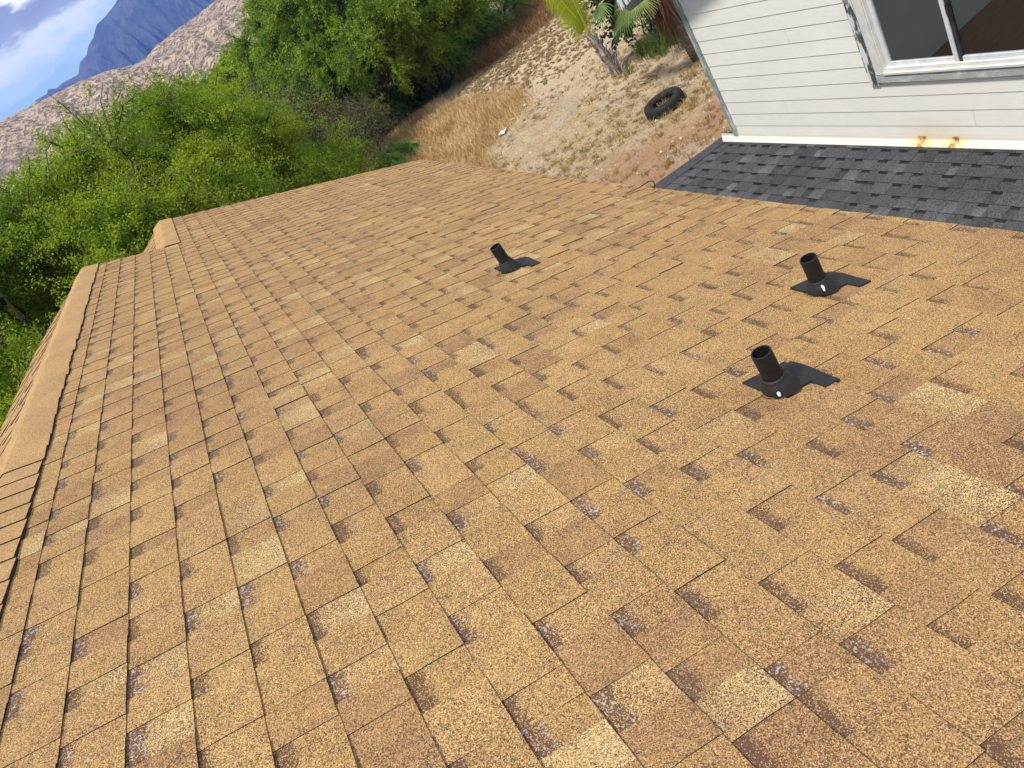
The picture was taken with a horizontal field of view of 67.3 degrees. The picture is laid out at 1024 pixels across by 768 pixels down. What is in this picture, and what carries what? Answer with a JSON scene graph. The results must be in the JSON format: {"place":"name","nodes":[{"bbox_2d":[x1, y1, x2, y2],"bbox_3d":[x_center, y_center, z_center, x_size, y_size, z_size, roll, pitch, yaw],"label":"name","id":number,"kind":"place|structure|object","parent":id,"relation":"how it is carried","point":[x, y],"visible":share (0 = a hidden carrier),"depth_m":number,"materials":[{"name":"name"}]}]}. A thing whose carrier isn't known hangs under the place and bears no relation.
{"place":"outdoors","nodes":[
{"label":"outdoors","id":0,"kind":"place"},
{"bbox_2d":[0,0,116,120],"label":"sky","id":1,"kind":"structure","parent":0,"point":[44,43],"materials":[{"name":"blue"}]},
{"bbox_2d":[35,0,215,101],"bbox_3d":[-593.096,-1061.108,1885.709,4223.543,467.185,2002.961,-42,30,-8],"label":"mountain","id":2,"kind":"structure","parent":0,"point":[129,32],"depth_m":2318.31,"materials":[{"name":"blue stone"}]},
{"bbox_2d":[0,0,286,232],"bbox_3d":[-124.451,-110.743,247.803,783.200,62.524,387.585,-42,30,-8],"label":"rocky hill","id":3,"kind":"structure","parent":0,"point":[195,42],"depth_m":284.84,"materials":[{"name":"grey stone"}]},
{"bbox_2d":[0,0,730,336],"bbox_3d":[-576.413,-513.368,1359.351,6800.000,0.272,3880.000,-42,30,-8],"label":"ground","id":4,"kind":"structure","parent":0,"point":[543,138],"depth_m":19.26,"materials":[{"name":"soil"}]},
{"bbox_2d":[0,293,66,428],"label":"feathery tree","id":5,"kind":"object","parent":4,"relation":"on","point":[14,369],"visible":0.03,"depth_m":8.91,"materials":[{"name":"green plant"}]},
{"bbox_2d":[0,148,203,426],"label":"feathery tree","id":6,"kind":"object","parent":4,"relation":"on","point":[139,220],"visible":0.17,"depth_m":10.99,"materials":[{"name":"green plant"}]},
{"bbox_2d":[0,121,290,350],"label":"feathery tree","id":7,"kind":"object","parent":4,"relation":"on","point":[51,299],"visible":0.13,"depth_m":13.04,"materials":[{"name":"green plant"}]},
{"bbox_2d":[0,70,303,406],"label":"feathery tree","id":8,"kind":"object","parent":4,"relation":"on","point":[8,216],"visible":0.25,"depth_m":12.20,"materials":[{"name":"green plant"}]},
{"bbox_2d":[96,87,323,219],"bbox_3d":[-9.348,-5.513,23.802,8.849,6.367,7.598,-47,31,-17],"label":"feathery tree","id":9,"kind":"object","parent":4,"relation":"on","point":[240,119],"depth_m":23.55,"materials":[{"name":"green plant"}]},
{"bbox_2d":[70,62,351,265],"bbox_3d":[-6.209,-3.558,17.184,7.424,6.948,6.452,-26,31,19],"label":"feathery tree","id":10,"kind":"object","parent":4,"relation":"on","point":[187,114],"visible":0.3,"depth_m":15.16,"materials":[{"name":"green plant"}]},
{"bbox_2d":[174,52,255,104],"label":"scrub tree","id":11,"kind":"object","parent":4,"relation":"on","point":[221,65],"visible":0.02,"depth_m":51.84,"materials":[{"name":"green plant"}]},
{"bbox_2d":[198,43,256,110],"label":"scrub tree","id":12,"kind":"object","parent":4,"relation":"on","point":[229,73],"visible":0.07,"depth_m":50.60,"materials":[{"name":"green plant"}]},
{"bbox_2d":[198,59,308,132],"bbox_3d":[-10.864,-11.277,34.360,8.077,5.961,7.270,-25,32,21],"label":"bare shrub","id":13,"kind":"object","parent":4,"relation":"on","point":[252,86],"visible":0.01,"depth_m":32.61,"materials":[{"name":"green plant"}]},
{"bbox_2d":[189,95,319,179],"bbox_3d":[-7.909,-5.957,23.405,5.321,5.730,6.123,-36,29,3],"label":"feathery tree","id":14,"kind":"object","parent":4,"relation":"on","point":[221,128],"visible":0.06,"depth_m":22.08,"materials":[{"name":"green plant"}]},
{"bbox_2d":[146,114,387,210],"bbox_3d":[-5.324,-2.834,16.505,6.184,5.660,6.998,-9,40,40],"label":"feathery tree","id":15,"kind":"object","parent":4,"relation":"on","point":[340,159],"visible":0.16,"depth_m":15.70,"materials":[{"name":"green plant"}]},
{"bbox_2d":[245,23,291,102],"bbox_3d":[-10.392,-15.812,40.032,7.421,5.809,7.216,-40,29,-5],"label":"spreading tree","id":16,"kind":"object","parent":4,"relation":"on","point":[259,84],"depth_m":39.61,"materials":[{"name":"green plant"}]},
{"bbox_2d":[209,77,379,163],"bbox_3d":[-8.542,-7.847,27.535,7.478,5.520,6.732,0,46,47],"label":"bare shrub","id":17,"kind":"object","parent":4,"relation":"on","point":[289,95],"visible":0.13,"depth_m":26.40,"materials":[{"name":"green plant"}]},
{"bbox_2d":[244,62,371,123],"bbox_3d":[-8.850,-11.301,32.649,6.462,5.299,7.179,-16,36,33],"label":"bare shrub","id":18,"kind":"object","parent":4,"relation":"on","point":[278,94],"visible":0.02,"depth_m":30.61,"materials":[{"name":"green plant"}]},
{"bbox_2d":[254,75,370,150],"bbox_3d":[-7.751,-9.127,29.025,5.924,4.858,6.581,-35,29,4],"label":"bare shrub","id":19,"kind":"object","parent":4,"relation":"on","point":[309,94],"visible":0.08,"depth_m":27.17,"materials":[{"name":"green plant"}]},
{"bbox_2d":[296,93,391,172],"bbox_3d":[-6.000,-6.985,24.832,5.085,3.754,4.577,-44,30,-12],"label":"bare shrub","id":20,"kind":"object","parent":4,"relation":"on","point":[353,119],"visible":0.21,"depth_m":24.06,"materials":[{"name":"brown plant"}]},
{"bbox_2d":[272,0,432,136],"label":"spreading tree","id":21,"kind":"object","parent":4,"relation":"on","point":[345,67],"visible":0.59,"depth_m":28.47,"materials":[{"name":"green plant"}]},
{"bbox_2d":[301,85,405,169],"bbox_3d":[-5.826,-8.651,27.644,4.487,3.312,4.039,-27,31,17],"label":"bare shrub","id":22,"kind":"object","parent":4,"relation":"on","point":[365,103],"visible":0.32,"depth_m":27.32,"materials":[{"name":"green plant"}]},
{"bbox_2d":[219,0,500,108],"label":"spreading tree","id":23,"kind":"object","parent":4,"relation":"on","point":[268,53],"visible":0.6,"depth_m":29.05,"materials":[{"name":"green plant"}]},
{"bbox_2d":[342,82,427,138],"bbox_3d":[-5.965,-11.614,33.133,4.922,3.269,4.708,-34,30,6],"label":"green bush","id":24,"kind":"object","parent":4,"relation":"on","point":[373,96],"visible":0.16,"depth_m":31.91,"materials":[{"name":"green plant"}]},
{"bbox_2d":[364,152,411,171],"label":"green bush","id":25,"kind":"object","parent":4,"relation":"on","point":[397,160],"visible":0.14,"depth_m":24.32,"materials":[{"name":"green plant"}]},
{"bbox_2d":[378,137,423,168],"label":"green bush","id":26,"kind":"object","parent":4,"relation":"on","point":[405,147],"visible":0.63,"depth_m":25.75,"materials":[{"name":"green plant"}]},
{"bbox_2d":[338,0,492,98],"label":"spreading tree","id":27,"kind":"object","parent":4,"relation":"on","point":[462,28],"visible":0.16,"depth_m":30.22,"materials":[{"name":"green plant"}]},
{"bbox_2d":[379,13,483,121],"bbox_3d":[-3.305,-13.133,32.246,5.156,3.580,5.391,-26,31,19],"label":"green bush","id":28,"kind":"object","parent":4,"relation":"on","point":[407,97],"visible":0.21,"depth_m":31.57,"materials":[{"name":"green plant"}]},
{"bbox_2d":[412,1,499,95],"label":"green bush","id":29,"kind":"object","parent":4,"relation":"on","point":[460,60],"visible":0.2,"depth_m":31.91,"materials":[{"name":"green plant"}]},
{"bbox_2d":[466,0,535,51],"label":"green bush","id":30,"kind":"object","parent":4,"relation":"on","point":[504,15],"visible":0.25,"depth_m":32.91,"materials":[{"name":"green plant"}]},
{"bbox_2d":[0,159,1023,767],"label":"shingle roof","id":31,"kind":"structure","parent":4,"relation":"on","point":[390,467],"depth_m":2.15,"materials":[{"name":"beige"}]},
{"bbox_2d":[490,243,540,273],"bbox_3d":[-0.012,-0.670,4.057,0.191,0.201,0.209,-42,30,-8],"label":"vent pipe","id":32,"kind":"object","parent":31,"relation":"on","point":[508,264],"visible":0.98,"depth_m":4.02,"materials":[{"name":"black plastic"}]},
{"bbox_2d":[626,181,654,193],"bbox_3d":[0.821,-1.233,4.872,0.191,0.052,0.048,-14,37,35],"label":"wire loop","id":33,"kind":"object","parent":31,"relation":"on","point":[642,185],"visible":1,"depth_m":4.85,"materials":[{"name":"metal"}]},
{"bbox_2d":[742,345,839,398],"bbox_3d":[0.790,-0.047,2.265,0.192,0.201,0.209,-42,30,-8],"label":"vent pipe","id":34,"kind":"object","parent":31,"relation":"on","point":[774,378],"visible":0.98,"depth_m":2.23,"materials":[{"name":"black plastic"}]},
{"bbox_2d":[790,253,870,296],"bbox_3d":[1.136,-0.407,2.814,0.191,0.201,0.209,-42,30,-8],"label":"vent pipe","id":35,"kind":"object","parent":31,"relation":"on","point":[819,282],"visible":0.98,"depth_m":2.78,"materials":[{"name":"black plastic"}]},
{"bbox_2d":[450,1,599,99],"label":"grass tufts","id":36,"kind":"object","parent":4,"relation":"on","point":[480,81],"visible":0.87,"depth_m":27.56,"materials":[{"name":"beige plant"}]},
{"bbox_2d":[543,0,627,76],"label":"palm","id":37,"kind":"object","parent":4,"relation":"on","point":[571,11],"visible":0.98,"depth_m":19.33,"materials":[{"name":"green plant"}]},
{"bbox_2d":[496,21,726,184],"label":"stones","id":38,"kind":"object","parent":4,"relation":"on","point":[713,138],"visible":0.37,"depth_m":18.35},
{"bbox_2d":[584,0,660,56],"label":"dark shrub","id":39,"kind":"object","parent":4,"relation":"on","point":[611,13],"visible":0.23,"depth_m":20.07,"materials":[{"name":"green plant"}]},
{"bbox_2d":[587,0,698,61],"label":"fan palm","id":40,"kind":"object","parent":4,"relation":"on","point":[668,14],"visible":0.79,"depth_m":16.93,"materials":[{"name":"green plant"}]},
{"bbox_2d":[629,65,660,87],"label":"dead fronds","id":41,"kind":"object","parent":4,"relation":"on","point":[647,73],"visible":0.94,"depth_m":18.75,"materials":[{"name":"plant"}]},
{"bbox_2d":[644,86,684,120],"bbox_3d":[3.305,-6.054,16.674,0.909,0.365,0.907,-42,30,-8],"label":"old tyre","id":42,"kind":"object","parent":4,"relation":"on","point":[673,94],"visible":0.91,"depth_m":16.45,"materials":[{"name":"rubber"}]},
{"bbox_2d":[615,0,1023,231],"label":"white house","id":43,"kind":"structure","parent":4,"relation":"on","point":[912,109],"depth_m":8.38,"materials":[{"name":"white wood"}]},
{"bbox_2d":[842,0,1023,85],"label":"window","id":44,"kind":"structure","parent":43,"relation":"in","point":[862,15],"depth_m":7.33,"materials":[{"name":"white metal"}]},
{"bbox_2d":[356,80,536,171],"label":"dry grass","id":45,"kind":"structure","parent":0,"point":[448,121],"depth_m":25.09,"materials":[{"name":"beige plant"}]},
{"bbox_2d":[452,0,559,83],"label":"brown grass","id":46,"kind":"structure","parent":0,"point":[533,16],"depth_m":31.56,"materials":[{"name":"brown plant"}]},
{"bbox_2d":[488,16,729,182],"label":"yard grass","id":47,"kind":"structure","parent":0,"point":[629,114],"depth_m":18.54,"materials":[{"name":"beige plant"}]},
{"bbox_2d":[542,55,725,187],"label":"yellow grass","id":48,"kind":"structure","parent":0,"point":[691,99],"depth_m":17.03,"materials":[{"name":"yellow plant"}]},
{"bbox_2d":[616,24,682,75],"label":"green grass","id":49,"kind":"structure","parent":0,"point":[650,46],"depth_m":19.67,"materials":[{"name":"green plant"}]}
]}

